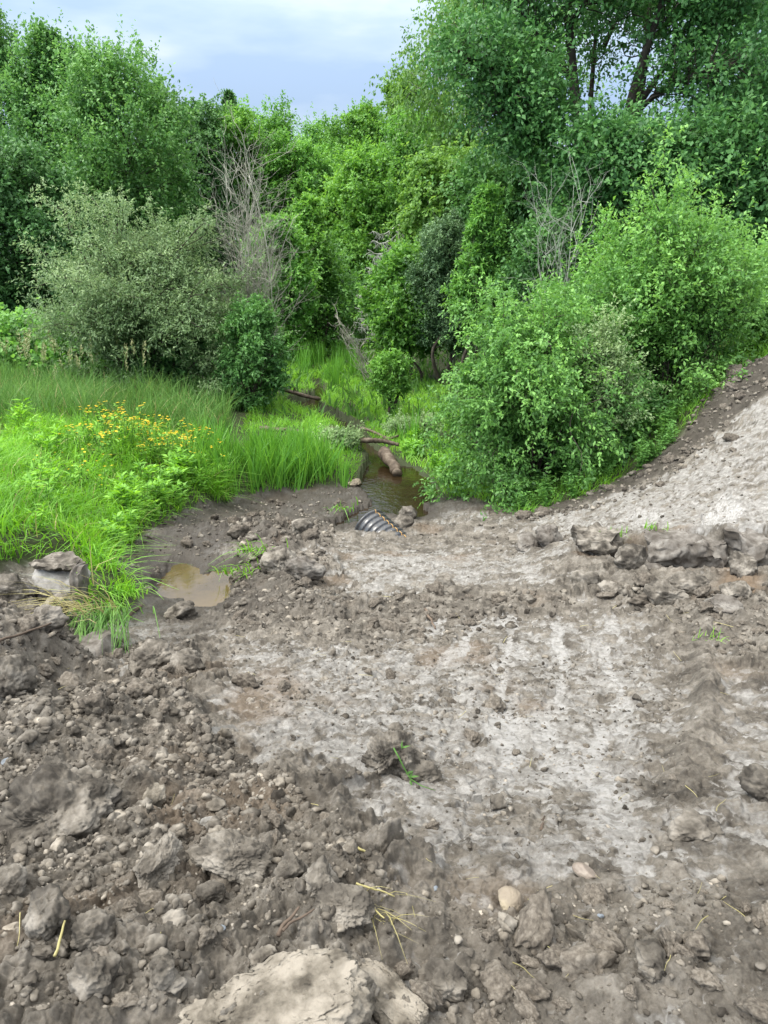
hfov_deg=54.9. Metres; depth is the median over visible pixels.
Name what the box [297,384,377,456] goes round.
creek
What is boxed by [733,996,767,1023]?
loose clod
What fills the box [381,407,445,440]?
bush
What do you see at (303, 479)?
reed clump
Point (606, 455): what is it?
leafy weed
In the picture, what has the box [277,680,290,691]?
loose clod
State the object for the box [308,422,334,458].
reed clump
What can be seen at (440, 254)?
bush
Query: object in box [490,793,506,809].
clod
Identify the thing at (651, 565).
clay slab
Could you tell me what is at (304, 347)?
reed clump
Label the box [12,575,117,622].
straw tuft
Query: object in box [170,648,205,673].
clod
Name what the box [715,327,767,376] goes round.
grass
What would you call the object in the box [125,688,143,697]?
loose clod
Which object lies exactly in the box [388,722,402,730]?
clod
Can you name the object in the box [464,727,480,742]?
loose clod
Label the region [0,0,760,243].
sky
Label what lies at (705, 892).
loose clod
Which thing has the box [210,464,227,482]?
leafy weed
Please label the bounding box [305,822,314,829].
loose clod
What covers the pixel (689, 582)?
clod
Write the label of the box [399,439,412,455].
leafy weed
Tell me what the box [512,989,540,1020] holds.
loose clod
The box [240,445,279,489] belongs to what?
reed clump
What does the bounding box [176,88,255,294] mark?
ash tree
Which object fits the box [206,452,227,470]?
reed clump
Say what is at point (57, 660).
loose clod
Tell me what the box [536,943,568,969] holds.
loose clod
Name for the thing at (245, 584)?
loose clod
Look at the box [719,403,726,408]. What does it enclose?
loose clod
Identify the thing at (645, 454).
leafy weed
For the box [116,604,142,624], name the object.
root
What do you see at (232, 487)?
reed clump
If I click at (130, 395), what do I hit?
tall grass
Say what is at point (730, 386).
loose clod
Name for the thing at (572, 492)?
leafy weed
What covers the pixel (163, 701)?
loose clod
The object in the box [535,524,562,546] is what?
clod
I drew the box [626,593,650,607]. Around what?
loose clod
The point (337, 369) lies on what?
reed clump
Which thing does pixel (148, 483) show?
leafy weed
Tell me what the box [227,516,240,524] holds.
loose clod
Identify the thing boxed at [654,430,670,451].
leafy weed
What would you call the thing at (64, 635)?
loose clod
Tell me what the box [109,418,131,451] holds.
flowering plant
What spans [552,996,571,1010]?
loose clod
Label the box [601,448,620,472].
leafy weed
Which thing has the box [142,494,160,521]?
leafy weed
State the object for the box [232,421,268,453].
reed clump
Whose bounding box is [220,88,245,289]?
spruce tree
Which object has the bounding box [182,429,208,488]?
reed clump
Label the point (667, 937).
loose clod
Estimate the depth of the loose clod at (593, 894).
2.06 m
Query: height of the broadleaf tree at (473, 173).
7.609 m
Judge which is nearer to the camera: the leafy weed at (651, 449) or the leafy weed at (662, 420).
the leafy weed at (651, 449)
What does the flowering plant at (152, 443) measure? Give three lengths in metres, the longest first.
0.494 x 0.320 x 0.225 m
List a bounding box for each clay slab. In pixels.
[177,948,375,1023]
[197,990,220,1020]
[358,958,428,1023]
[570,522,623,557]
[644,528,727,567]
[645,560,663,569]
[723,523,767,566]
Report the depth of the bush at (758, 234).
17.96 m
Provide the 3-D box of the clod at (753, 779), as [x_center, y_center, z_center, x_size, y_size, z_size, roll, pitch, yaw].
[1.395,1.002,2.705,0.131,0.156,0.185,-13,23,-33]
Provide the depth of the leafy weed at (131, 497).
9.50 m
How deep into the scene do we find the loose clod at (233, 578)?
7.99 m
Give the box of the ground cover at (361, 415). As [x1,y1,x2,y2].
[8,300,486,426]
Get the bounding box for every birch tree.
[359,0,632,350]
[380,129,500,364]
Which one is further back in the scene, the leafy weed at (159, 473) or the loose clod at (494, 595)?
the leafy weed at (159, 473)
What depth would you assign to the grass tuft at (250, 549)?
8.40 m
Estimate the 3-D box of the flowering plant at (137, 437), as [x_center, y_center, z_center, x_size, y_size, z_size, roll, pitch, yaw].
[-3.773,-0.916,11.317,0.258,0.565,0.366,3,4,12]
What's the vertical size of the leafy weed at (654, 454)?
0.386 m
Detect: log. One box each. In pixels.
[259,423,297,432]
[283,387,320,400]
[359,437,399,446]
[360,427,398,438]
[378,446,401,476]
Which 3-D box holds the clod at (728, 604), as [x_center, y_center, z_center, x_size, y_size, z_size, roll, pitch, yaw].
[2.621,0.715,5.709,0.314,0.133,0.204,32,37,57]
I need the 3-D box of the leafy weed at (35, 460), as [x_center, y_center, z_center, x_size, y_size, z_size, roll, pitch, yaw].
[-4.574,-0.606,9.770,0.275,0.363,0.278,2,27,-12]
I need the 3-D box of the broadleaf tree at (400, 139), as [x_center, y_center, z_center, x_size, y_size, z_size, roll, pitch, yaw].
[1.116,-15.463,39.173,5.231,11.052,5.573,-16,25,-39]
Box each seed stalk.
[21,329,30,389]
[21,342,28,385]
[22,337,35,403]
[41,341,46,402]
[49,336,53,384]
[68,347,73,389]
[121,344,127,402]
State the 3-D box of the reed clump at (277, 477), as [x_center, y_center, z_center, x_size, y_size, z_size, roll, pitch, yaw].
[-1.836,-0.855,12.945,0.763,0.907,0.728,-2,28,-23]
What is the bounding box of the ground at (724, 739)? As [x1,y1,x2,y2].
[0,265,767,1023]
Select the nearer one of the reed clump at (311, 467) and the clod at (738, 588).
the clod at (738, 588)
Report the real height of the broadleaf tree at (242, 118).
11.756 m
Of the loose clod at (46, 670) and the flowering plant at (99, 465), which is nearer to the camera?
the loose clod at (46, 670)
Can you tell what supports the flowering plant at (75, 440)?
on the ground at (724, 739)
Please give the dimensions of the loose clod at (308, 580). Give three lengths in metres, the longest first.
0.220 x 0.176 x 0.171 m
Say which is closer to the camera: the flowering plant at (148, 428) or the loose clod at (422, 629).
the loose clod at (422, 629)
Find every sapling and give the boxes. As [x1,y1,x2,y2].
[287,183,346,351]
[436,177,511,389]
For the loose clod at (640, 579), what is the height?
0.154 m
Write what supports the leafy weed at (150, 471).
on the ground at (724, 739)
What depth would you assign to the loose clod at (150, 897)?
1.99 m
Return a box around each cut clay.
[79,628,116,656]
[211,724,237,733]
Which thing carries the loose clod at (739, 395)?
on the ground at (724, 739)
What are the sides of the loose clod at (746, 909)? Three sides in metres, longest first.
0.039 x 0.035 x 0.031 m
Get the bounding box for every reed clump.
[180,410,226,448]
[180,441,211,476]
[182,413,225,443]
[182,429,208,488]
[188,432,214,452]
[191,428,228,471]
[197,432,236,486]
[198,424,236,460]
[199,417,241,448]
[202,444,247,495]
[203,423,242,470]
[205,429,231,478]
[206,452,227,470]
[208,413,236,448]
[209,413,248,462]
[211,450,238,489]
[221,434,243,458]
[226,445,269,493]
[227,445,244,472]
[229,445,248,474]
[230,430,255,463]
[230,440,246,466]
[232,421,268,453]
[236,437,283,485]
[239,421,280,458]
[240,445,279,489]
[242,428,281,470]
[244,428,278,453]
[244,430,284,475]
[247,431,275,468]
[248,423,290,457]
[260,441,302,490]
[261,414,287,452]
[264,420,292,453]
[264,447,284,471]
[265,437,302,487]
[269,427,297,457]
[270,428,293,461]
[271,438,306,477]
[272,431,297,460]
[273,427,299,473]
[274,433,315,489]
[277,424,321,465]
[282,416,315,453]
[285,419,306,443]
[286,430,317,483]
[287,340,303,365]
[287,432,318,491]
[289,430,328,475]
[290,435,314,461]
[294,421,327,454]
[295,337,317,356]
[296,340,316,370]
[296,342,309,372]
[296,425,328,446]
[297,350,311,374]
[299,328,318,348]
[302,412,323,447]
[302,449,318,483]
[304,429,346,466]
[304,430,327,455]
[305,432,338,480]
[306,344,314,364]
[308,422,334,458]
[310,338,321,360]
[311,337,325,365]
[314,357,331,382]
[315,424,355,478]
[316,340,328,357]
[318,368,328,386]
[319,359,351,388]
[323,355,356,390]
[327,345,352,376]
[329,349,348,377]
[330,335,351,358]
[334,442,364,487]
[339,339,360,365]
[341,346,358,376]
[348,346,366,371]
[358,342,372,364]
[389,419,411,443]
[401,401,437,439]
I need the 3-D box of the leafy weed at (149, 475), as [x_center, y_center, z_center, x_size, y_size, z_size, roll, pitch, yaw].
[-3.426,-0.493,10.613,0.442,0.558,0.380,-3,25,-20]
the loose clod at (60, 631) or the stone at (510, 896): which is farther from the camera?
the loose clod at (60, 631)
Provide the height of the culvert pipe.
0.860 m
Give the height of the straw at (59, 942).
0.021 m
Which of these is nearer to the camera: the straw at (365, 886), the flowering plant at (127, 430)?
the straw at (365, 886)
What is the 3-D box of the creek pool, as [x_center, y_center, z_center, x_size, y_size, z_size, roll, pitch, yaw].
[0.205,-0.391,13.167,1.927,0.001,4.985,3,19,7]
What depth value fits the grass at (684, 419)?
11.62 m
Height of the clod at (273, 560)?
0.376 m
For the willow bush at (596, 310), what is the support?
on the ground at (724, 739)
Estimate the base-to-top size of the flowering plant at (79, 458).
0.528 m
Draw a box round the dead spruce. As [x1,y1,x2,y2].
[351,224,411,350]
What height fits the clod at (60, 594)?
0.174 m
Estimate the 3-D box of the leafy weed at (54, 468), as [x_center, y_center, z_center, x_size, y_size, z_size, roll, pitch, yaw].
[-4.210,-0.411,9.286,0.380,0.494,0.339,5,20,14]
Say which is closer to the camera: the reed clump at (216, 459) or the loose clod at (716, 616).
the loose clod at (716, 616)
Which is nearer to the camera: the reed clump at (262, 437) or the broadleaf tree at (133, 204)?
the reed clump at (262, 437)
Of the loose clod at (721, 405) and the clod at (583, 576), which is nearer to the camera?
the clod at (583, 576)
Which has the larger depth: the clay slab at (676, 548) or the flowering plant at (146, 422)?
the flowering plant at (146, 422)
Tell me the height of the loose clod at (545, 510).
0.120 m
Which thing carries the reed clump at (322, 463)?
on the ground at (724, 739)
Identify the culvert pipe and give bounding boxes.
[354,510,405,536]
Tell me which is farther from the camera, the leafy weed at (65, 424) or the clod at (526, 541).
the leafy weed at (65, 424)
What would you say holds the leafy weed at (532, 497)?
on the ground at (724, 739)
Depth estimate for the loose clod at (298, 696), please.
3.97 m
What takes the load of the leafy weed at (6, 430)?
on the ground at (724, 739)
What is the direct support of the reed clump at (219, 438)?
on the grass at (351, 462)
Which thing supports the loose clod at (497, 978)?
on the ground at (724, 739)
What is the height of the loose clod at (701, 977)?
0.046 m
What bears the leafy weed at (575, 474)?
on the ground at (724, 739)
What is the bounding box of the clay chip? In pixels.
[471,793,481,802]
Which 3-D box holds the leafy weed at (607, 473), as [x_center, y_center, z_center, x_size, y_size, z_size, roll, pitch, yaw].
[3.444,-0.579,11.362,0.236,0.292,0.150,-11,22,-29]
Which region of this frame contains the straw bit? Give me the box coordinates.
[17,912,20,944]
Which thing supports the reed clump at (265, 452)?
on the ground at (724, 739)
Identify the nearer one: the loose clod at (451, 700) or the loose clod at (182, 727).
the loose clod at (182, 727)
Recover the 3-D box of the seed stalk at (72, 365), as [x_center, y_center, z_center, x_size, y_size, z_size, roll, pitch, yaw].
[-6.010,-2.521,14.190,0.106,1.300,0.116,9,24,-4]
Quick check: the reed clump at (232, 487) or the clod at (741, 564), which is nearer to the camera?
the clod at (741, 564)
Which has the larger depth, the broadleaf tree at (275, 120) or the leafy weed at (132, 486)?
the broadleaf tree at (275, 120)
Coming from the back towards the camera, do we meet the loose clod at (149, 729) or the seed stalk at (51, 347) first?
the seed stalk at (51, 347)
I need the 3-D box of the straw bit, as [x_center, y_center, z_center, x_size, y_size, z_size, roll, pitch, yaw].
[-0.882,1.008,1.788,0.006,0.005,0.088,7,25,-25]
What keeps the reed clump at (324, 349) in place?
on the ground at (724, 739)
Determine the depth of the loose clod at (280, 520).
9.25 m
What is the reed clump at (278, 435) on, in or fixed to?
on the ground at (724, 739)
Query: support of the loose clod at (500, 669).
on the ground at (724, 739)
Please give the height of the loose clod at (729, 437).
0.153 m
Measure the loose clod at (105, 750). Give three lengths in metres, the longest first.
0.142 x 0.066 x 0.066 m
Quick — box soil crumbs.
[0,357,767,1023]
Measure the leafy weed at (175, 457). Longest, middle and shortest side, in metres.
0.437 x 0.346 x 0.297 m
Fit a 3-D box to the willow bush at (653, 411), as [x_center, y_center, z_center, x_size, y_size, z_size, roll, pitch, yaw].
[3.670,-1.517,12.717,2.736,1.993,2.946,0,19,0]
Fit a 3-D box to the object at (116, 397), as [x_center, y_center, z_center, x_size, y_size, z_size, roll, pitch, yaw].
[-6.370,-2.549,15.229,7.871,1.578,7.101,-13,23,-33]
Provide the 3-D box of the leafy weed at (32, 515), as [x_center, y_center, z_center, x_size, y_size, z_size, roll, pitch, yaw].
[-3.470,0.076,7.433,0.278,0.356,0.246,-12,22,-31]
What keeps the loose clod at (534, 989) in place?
on the ground at (724, 739)
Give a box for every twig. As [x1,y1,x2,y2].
[0,622,51,641]
[276,906,299,936]
[282,908,314,931]
[424,608,435,628]
[539,816,545,830]
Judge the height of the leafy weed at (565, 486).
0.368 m
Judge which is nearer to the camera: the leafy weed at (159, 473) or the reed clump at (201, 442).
the leafy weed at (159, 473)
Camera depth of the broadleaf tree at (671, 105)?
26.49 m
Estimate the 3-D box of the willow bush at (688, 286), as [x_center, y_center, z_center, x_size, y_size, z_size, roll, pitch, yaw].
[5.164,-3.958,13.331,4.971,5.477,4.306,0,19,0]
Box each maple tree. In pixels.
[0,1,134,236]
[0,3,67,258]
[13,14,222,260]
[62,32,142,187]
[128,64,224,272]
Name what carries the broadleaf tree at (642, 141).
on the ground at (724, 739)
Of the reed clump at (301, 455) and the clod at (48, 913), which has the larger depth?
the reed clump at (301, 455)
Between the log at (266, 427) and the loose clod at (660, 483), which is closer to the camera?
the loose clod at (660, 483)
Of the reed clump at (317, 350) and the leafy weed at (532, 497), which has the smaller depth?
the leafy weed at (532, 497)
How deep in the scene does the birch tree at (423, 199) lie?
24.11 m
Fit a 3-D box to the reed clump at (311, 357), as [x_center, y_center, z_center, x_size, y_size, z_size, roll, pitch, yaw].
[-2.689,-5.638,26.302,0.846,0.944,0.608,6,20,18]
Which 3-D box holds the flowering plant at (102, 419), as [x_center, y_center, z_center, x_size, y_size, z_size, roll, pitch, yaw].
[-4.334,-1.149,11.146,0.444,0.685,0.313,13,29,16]
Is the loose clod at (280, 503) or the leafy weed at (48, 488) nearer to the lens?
the leafy weed at (48, 488)
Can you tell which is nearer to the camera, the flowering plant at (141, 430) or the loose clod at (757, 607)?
the loose clod at (757, 607)
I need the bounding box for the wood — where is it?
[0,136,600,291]
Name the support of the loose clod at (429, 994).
on the ground at (724, 739)
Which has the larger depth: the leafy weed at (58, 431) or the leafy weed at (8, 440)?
the leafy weed at (58, 431)
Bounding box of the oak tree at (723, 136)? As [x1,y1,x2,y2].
[404,0,767,261]
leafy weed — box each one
[0,432,15,449]
[0,436,10,468]
[3,423,22,440]
[5,402,27,431]
[8,397,34,426]
[11,472,33,498]
[13,452,30,473]
[19,413,41,437]
[21,470,60,508]
[22,502,52,532]
[25,460,47,486]
[26,429,54,454]
[28,454,45,473]
[35,423,70,457]
[36,419,48,438]
[37,459,65,487]
[38,459,65,490]
[48,419,65,445]
[52,413,64,425]
[52,485,68,515]
[54,416,67,430]
[58,454,75,477]
[66,465,90,488]
[95,516,127,554]
[100,511,126,553]
[102,523,127,552]
[103,484,131,511]
[105,471,131,499]
[110,482,140,517]
[113,470,137,488]
[115,483,145,508]
[119,496,137,513]
[120,477,143,497]
[120,509,137,542]
[123,511,140,531]
[126,499,144,522]
[127,494,146,520]
[131,459,158,488]
[135,481,154,510]
[141,464,157,480]
[141,480,157,500]
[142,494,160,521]
[148,502,161,518]
[151,483,172,512]
[152,475,171,506]
[153,468,170,481]
[154,463,176,486]
[154,471,170,493]
[161,446,188,466]
[163,455,178,466]
[166,458,188,487]
[168,454,190,470]
[168,480,188,505]
[169,466,188,487]
[170,455,194,477]
[173,451,198,476]
[173,467,188,488]
[180,477,191,497]
[188,453,207,475]
[189,466,202,487]
[191,473,207,493]
[201,469,210,487]
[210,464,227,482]
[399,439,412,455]
[407,429,417,440]
[411,439,427,456]
[412,427,423,440]
[428,449,441,468]
[435,456,450,473]
[513,493,523,510]
[515,491,530,509]
[518,474,530,497]
[526,468,542,491]
[530,493,537,504]
[533,480,550,502]
[537,476,553,497]
[538,487,554,506]
[544,469,556,483]
[558,471,568,490]
[563,474,583,498]
[566,466,578,487]
[567,459,586,485]
[585,470,594,490]
[592,457,601,478]
[595,454,607,478]
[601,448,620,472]
[601,451,617,469]
[603,465,616,481]
[634,439,649,467]
[635,444,650,466]
[636,431,645,448]
[645,419,656,433]
[645,440,664,457]
[646,442,665,459]
[654,408,671,427]
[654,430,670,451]
[655,412,671,437]
[657,418,669,439]
[658,407,676,430]
[661,407,676,426]
[665,400,687,420]
[665,419,676,435]
[666,427,680,442]
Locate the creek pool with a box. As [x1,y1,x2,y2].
[336,456,437,525]
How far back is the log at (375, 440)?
14.95 m
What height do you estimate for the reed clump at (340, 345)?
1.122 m
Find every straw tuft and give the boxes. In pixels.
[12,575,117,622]
[368,886,431,961]
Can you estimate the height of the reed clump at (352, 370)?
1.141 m
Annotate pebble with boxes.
[744,916,750,923]
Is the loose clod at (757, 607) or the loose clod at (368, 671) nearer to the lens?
the loose clod at (368, 671)
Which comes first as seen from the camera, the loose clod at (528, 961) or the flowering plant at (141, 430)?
the loose clod at (528, 961)
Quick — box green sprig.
[393,742,434,790]
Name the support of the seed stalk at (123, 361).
on the ground at (724, 739)
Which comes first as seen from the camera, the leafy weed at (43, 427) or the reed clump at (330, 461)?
the leafy weed at (43, 427)
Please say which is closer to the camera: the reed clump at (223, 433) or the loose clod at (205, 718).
the loose clod at (205, 718)
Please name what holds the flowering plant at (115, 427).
on the ground at (724, 739)
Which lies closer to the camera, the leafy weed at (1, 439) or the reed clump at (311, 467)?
the leafy weed at (1, 439)
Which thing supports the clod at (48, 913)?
on the ground at (724, 739)
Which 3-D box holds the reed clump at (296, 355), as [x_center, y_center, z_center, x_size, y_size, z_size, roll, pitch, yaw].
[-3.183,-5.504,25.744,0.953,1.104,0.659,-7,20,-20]
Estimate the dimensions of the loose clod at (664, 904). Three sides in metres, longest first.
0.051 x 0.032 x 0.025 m
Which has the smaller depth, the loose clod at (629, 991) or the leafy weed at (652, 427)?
the loose clod at (629, 991)
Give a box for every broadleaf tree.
[0,117,108,319]
[10,160,192,308]
[199,93,288,302]
[233,89,306,261]
[246,125,339,253]
[292,103,342,168]
[298,130,347,290]
[308,134,413,314]
[315,95,391,158]
[347,103,449,229]
[419,134,597,317]
[592,101,747,262]
[615,4,767,238]
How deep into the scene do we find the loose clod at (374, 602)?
6.36 m
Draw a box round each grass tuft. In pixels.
[51,592,159,655]
[100,572,161,607]
[209,537,287,569]
[212,559,260,579]
[644,518,668,530]
[692,626,729,643]
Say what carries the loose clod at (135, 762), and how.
on the ground at (724, 739)
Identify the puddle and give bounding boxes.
[155,563,231,606]
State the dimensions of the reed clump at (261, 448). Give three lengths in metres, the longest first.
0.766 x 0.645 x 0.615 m
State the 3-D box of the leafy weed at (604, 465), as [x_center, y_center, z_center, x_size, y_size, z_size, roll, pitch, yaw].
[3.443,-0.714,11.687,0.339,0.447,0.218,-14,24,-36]
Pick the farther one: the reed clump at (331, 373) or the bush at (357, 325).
the bush at (357, 325)
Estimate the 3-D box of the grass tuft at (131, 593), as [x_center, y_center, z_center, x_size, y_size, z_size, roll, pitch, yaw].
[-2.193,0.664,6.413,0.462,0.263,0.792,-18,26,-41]
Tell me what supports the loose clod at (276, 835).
on the ground at (724, 739)
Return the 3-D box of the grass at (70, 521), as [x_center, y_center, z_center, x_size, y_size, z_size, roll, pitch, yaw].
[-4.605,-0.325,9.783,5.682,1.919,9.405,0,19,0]
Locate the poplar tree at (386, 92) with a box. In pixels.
[376,61,454,301]
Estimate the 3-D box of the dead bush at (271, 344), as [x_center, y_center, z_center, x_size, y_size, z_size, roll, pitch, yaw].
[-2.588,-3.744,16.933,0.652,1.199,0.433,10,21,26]
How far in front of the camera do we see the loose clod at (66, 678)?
3.88 m
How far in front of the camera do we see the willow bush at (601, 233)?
14.47 m
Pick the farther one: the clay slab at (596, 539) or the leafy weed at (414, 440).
the leafy weed at (414, 440)
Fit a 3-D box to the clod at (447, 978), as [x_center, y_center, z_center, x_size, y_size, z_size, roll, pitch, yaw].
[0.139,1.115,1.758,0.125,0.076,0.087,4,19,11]
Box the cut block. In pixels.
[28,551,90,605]
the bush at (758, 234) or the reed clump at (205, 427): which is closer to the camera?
the reed clump at (205, 427)
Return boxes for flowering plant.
[57,427,74,458]
[65,432,84,454]
[69,429,85,454]
[71,423,91,449]
[74,448,85,477]
[77,464,92,491]
[78,406,102,450]
[79,411,111,446]
[87,424,112,459]
[88,405,122,442]
[89,443,105,466]
[91,454,110,480]
[92,422,109,455]
[93,465,111,493]
[94,430,116,466]
[97,426,115,461]
[98,402,120,436]
[98,432,124,465]
[100,401,123,429]
[101,409,121,430]
[103,409,127,452]
[107,411,125,447]
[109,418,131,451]
[115,415,138,444]
[120,416,137,450]
[121,402,145,436]
[122,418,148,445]
[126,427,141,449]
[134,414,154,443]
[134,433,148,464]
[135,418,153,442]
[135,442,146,466]
[141,444,152,467]
[142,419,169,458]
[144,415,159,449]
[147,431,163,461]
[148,429,175,461]
[148,435,169,468]
[154,416,170,451]
[159,419,184,452]
[161,436,174,453]
[165,433,190,452]
[170,430,189,452]
[174,437,189,453]
[181,426,200,446]
[183,423,212,445]
[187,430,211,452]
[189,429,205,453]
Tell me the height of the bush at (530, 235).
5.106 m
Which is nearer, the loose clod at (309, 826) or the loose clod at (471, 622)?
the loose clod at (309, 826)
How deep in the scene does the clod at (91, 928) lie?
1.75 m
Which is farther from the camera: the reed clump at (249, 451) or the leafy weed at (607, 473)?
the reed clump at (249, 451)
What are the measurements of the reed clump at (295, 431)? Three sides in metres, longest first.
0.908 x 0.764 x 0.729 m
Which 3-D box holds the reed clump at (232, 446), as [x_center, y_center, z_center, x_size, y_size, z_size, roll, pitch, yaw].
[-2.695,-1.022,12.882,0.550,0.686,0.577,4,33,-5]
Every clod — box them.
[0,573,28,601]
[0,599,7,607]
[0,654,37,703]
[0,762,122,849]
[0,862,26,896]
[17,614,38,631]
[22,883,70,940]
[31,604,68,631]
[37,663,54,677]
[44,592,73,614]
[50,627,64,637]
[51,656,61,664]
[56,671,84,688]
[59,630,67,639]
[66,945,121,1003]
[70,908,122,951]
[76,691,108,715]
[89,687,101,693]
[91,744,113,762]
[92,945,126,974]
[109,648,122,658]
[110,991,139,1009]
[119,896,137,911]
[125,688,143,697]
[126,677,155,695]
[128,638,175,677]
[128,759,144,765]
[132,830,182,889]
[138,886,163,909]
[141,725,158,734]
[142,782,165,806]
[143,668,154,677]
[148,955,178,991]
[157,697,173,708]
[157,704,169,714]
[159,664,174,672]
[163,600,197,618]
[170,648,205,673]
[171,678,186,690]
[175,663,187,674]
[176,722,193,734]
[180,537,193,547]
[181,702,196,710]
[185,828,271,884]
[188,672,196,679]
[189,714,212,724]
[195,880,225,903]
[198,925,217,948]
[200,816,211,826]
[202,540,211,546]
[207,756,219,764]
[210,778,224,785]
[210,872,238,892]
[221,937,234,955]
[226,524,249,538]
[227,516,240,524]
[229,571,242,581]
[231,610,244,619]
[231,672,259,687]
[240,580,250,587]
[243,618,253,624]
[247,511,258,516]
[257,546,295,574]
[267,810,281,829]
[273,829,280,844]
[274,513,286,526]
[274,851,308,881]
[275,501,284,505]
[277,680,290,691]
[284,555,326,580]
[291,518,312,534]
[292,693,306,701]
[295,580,304,586]
[300,527,320,540]
[300,576,312,587]
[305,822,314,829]
[305,854,339,897]
[310,882,375,930]
[319,812,330,820]
[329,595,340,600]
[333,498,347,507]
[361,729,426,776]
[364,668,372,675]
[366,623,374,628]
[367,616,378,623]
[368,597,382,607]
[375,916,387,925]
[378,618,401,632]
[385,667,395,679]
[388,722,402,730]
[391,513,413,528]
[393,957,414,979]
[394,593,404,600]
[398,505,417,518]
[399,616,408,622]
[400,758,442,782]
[409,979,443,1012]
[415,629,426,639]
[416,626,425,631]
[418,956,468,1002]
[420,594,430,601]
[425,581,443,596]
[425,820,439,829]
[428,613,436,621]
[434,572,454,587]
[444,697,456,703]
[447,613,459,618]
[462,619,475,625]
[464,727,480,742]
[473,1006,500,1023]
[478,647,489,655]
[479,958,518,1003]
[480,929,498,942]
[484,693,505,712]
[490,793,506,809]
[491,593,498,598]
[492,597,506,604]
[497,666,504,672]
[512,749,520,755]
[512,978,551,1001]
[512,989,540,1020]
[513,887,553,955]
[514,510,532,519]
[516,531,541,552]
[518,1016,536,1023]
[520,955,540,967]
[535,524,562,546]
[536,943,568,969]
[542,507,549,514]
[545,592,565,600]
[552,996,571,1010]
[558,941,617,981]
[570,569,598,584]
[581,883,607,906]
[583,920,624,956]
[596,591,614,599]
[597,580,621,597]
[604,484,617,490]
[613,543,648,569]
[623,984,636,1000]
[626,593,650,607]
[632,572,656,587]
[634,936,666,982]
[642,464,652,468]
[643,579,689,605]
[654,481,664,486]
[656,899,674,909]
[657,925,682,957]
[661,454,676,463]
[667,809,724,841]
[669,570,709,595]
[669,773,677,782]
[673,941,694,958]
[680,929,711,960]
[690,966,723,990]
[693,585,710,598]
[696,598,704,605]
[698,601,713,612]
[699,889,708,894]
[703,594,743,613]
[708,436,714,442]
[710,613,721,619]
[716,649,726,653]
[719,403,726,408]
[719,580,751,597]
[721,433,739,441]
[724,364,742,378]
[724,382,738,391]
[727,550,757,577]
[730,638,743,647]
[733,392,745,399]
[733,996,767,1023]
[738,763,767,802]
[740,901,751,915]
[750,604,766,609]
[750,627,763,633]
[751,916,760,928]
[756,902,767,924]
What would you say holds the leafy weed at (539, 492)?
on the ground at (724, 739)
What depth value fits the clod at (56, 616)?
4.63 m
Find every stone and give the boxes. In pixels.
[348,478,361,486]
[498,885,523,912]
[572,862,596,878]
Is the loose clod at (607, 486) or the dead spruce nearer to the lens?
the loose clod at (607, 486)
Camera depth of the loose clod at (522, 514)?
10.66 m
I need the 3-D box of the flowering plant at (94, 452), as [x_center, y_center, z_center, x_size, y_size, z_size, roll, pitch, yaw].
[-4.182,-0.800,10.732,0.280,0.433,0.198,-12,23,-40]
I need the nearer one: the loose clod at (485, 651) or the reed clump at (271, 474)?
the loose clod at (485, 651)
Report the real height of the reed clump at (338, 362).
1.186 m
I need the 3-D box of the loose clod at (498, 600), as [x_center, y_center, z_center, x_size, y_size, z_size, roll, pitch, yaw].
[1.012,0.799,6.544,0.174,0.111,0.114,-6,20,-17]
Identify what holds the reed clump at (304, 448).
on the ground at (724, 739)
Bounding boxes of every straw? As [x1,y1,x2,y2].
[53,920,65,956]
[356,882,394,896]
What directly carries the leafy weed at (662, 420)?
on the ground at (724, 739)
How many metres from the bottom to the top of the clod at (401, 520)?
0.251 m
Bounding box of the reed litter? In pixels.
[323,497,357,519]
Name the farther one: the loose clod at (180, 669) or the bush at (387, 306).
the bush at (387, 306)
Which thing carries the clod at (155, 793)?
on the ground at (724, 739)
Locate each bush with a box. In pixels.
[0,294,84,370]
[2,305,139,377]
[5,176,299,405]
[114,331,242,401]
[192,89,326,397]
[198,291,296,412]
[216,239,369,359]
[221,239,381,347]
[240,210,329,354]
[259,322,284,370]
[312,419,365,452]
[329,299,373,383]
[350,229,460,381]
[356,339,417,412]
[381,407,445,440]
[399,206,474,384]
[406,268,651,521]
[478,192,596,333]
[486,142,613,325]
[513,272,679,455]
[523,196,669,371]
[529,115,767,426]
[536,368,683,470]
[558,293,672,451]
[581,179,767,325]
[720,241,767,351]
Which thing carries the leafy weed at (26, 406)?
on the ground at (724, 739)
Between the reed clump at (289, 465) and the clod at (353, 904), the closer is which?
the clod at (353, 904)
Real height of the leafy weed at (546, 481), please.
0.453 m
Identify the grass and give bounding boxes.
[0,310,192,390]
[0,352,256,437]
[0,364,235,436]
[0,399,269,626]
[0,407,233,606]
[187,436,361,493]
[236,340,494,500]
[479,374,726,513]
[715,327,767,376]
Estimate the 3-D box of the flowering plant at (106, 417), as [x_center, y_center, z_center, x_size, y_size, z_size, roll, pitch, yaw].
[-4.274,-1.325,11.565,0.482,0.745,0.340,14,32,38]
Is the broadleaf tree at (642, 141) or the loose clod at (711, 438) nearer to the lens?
the loose clod at (711, 438)

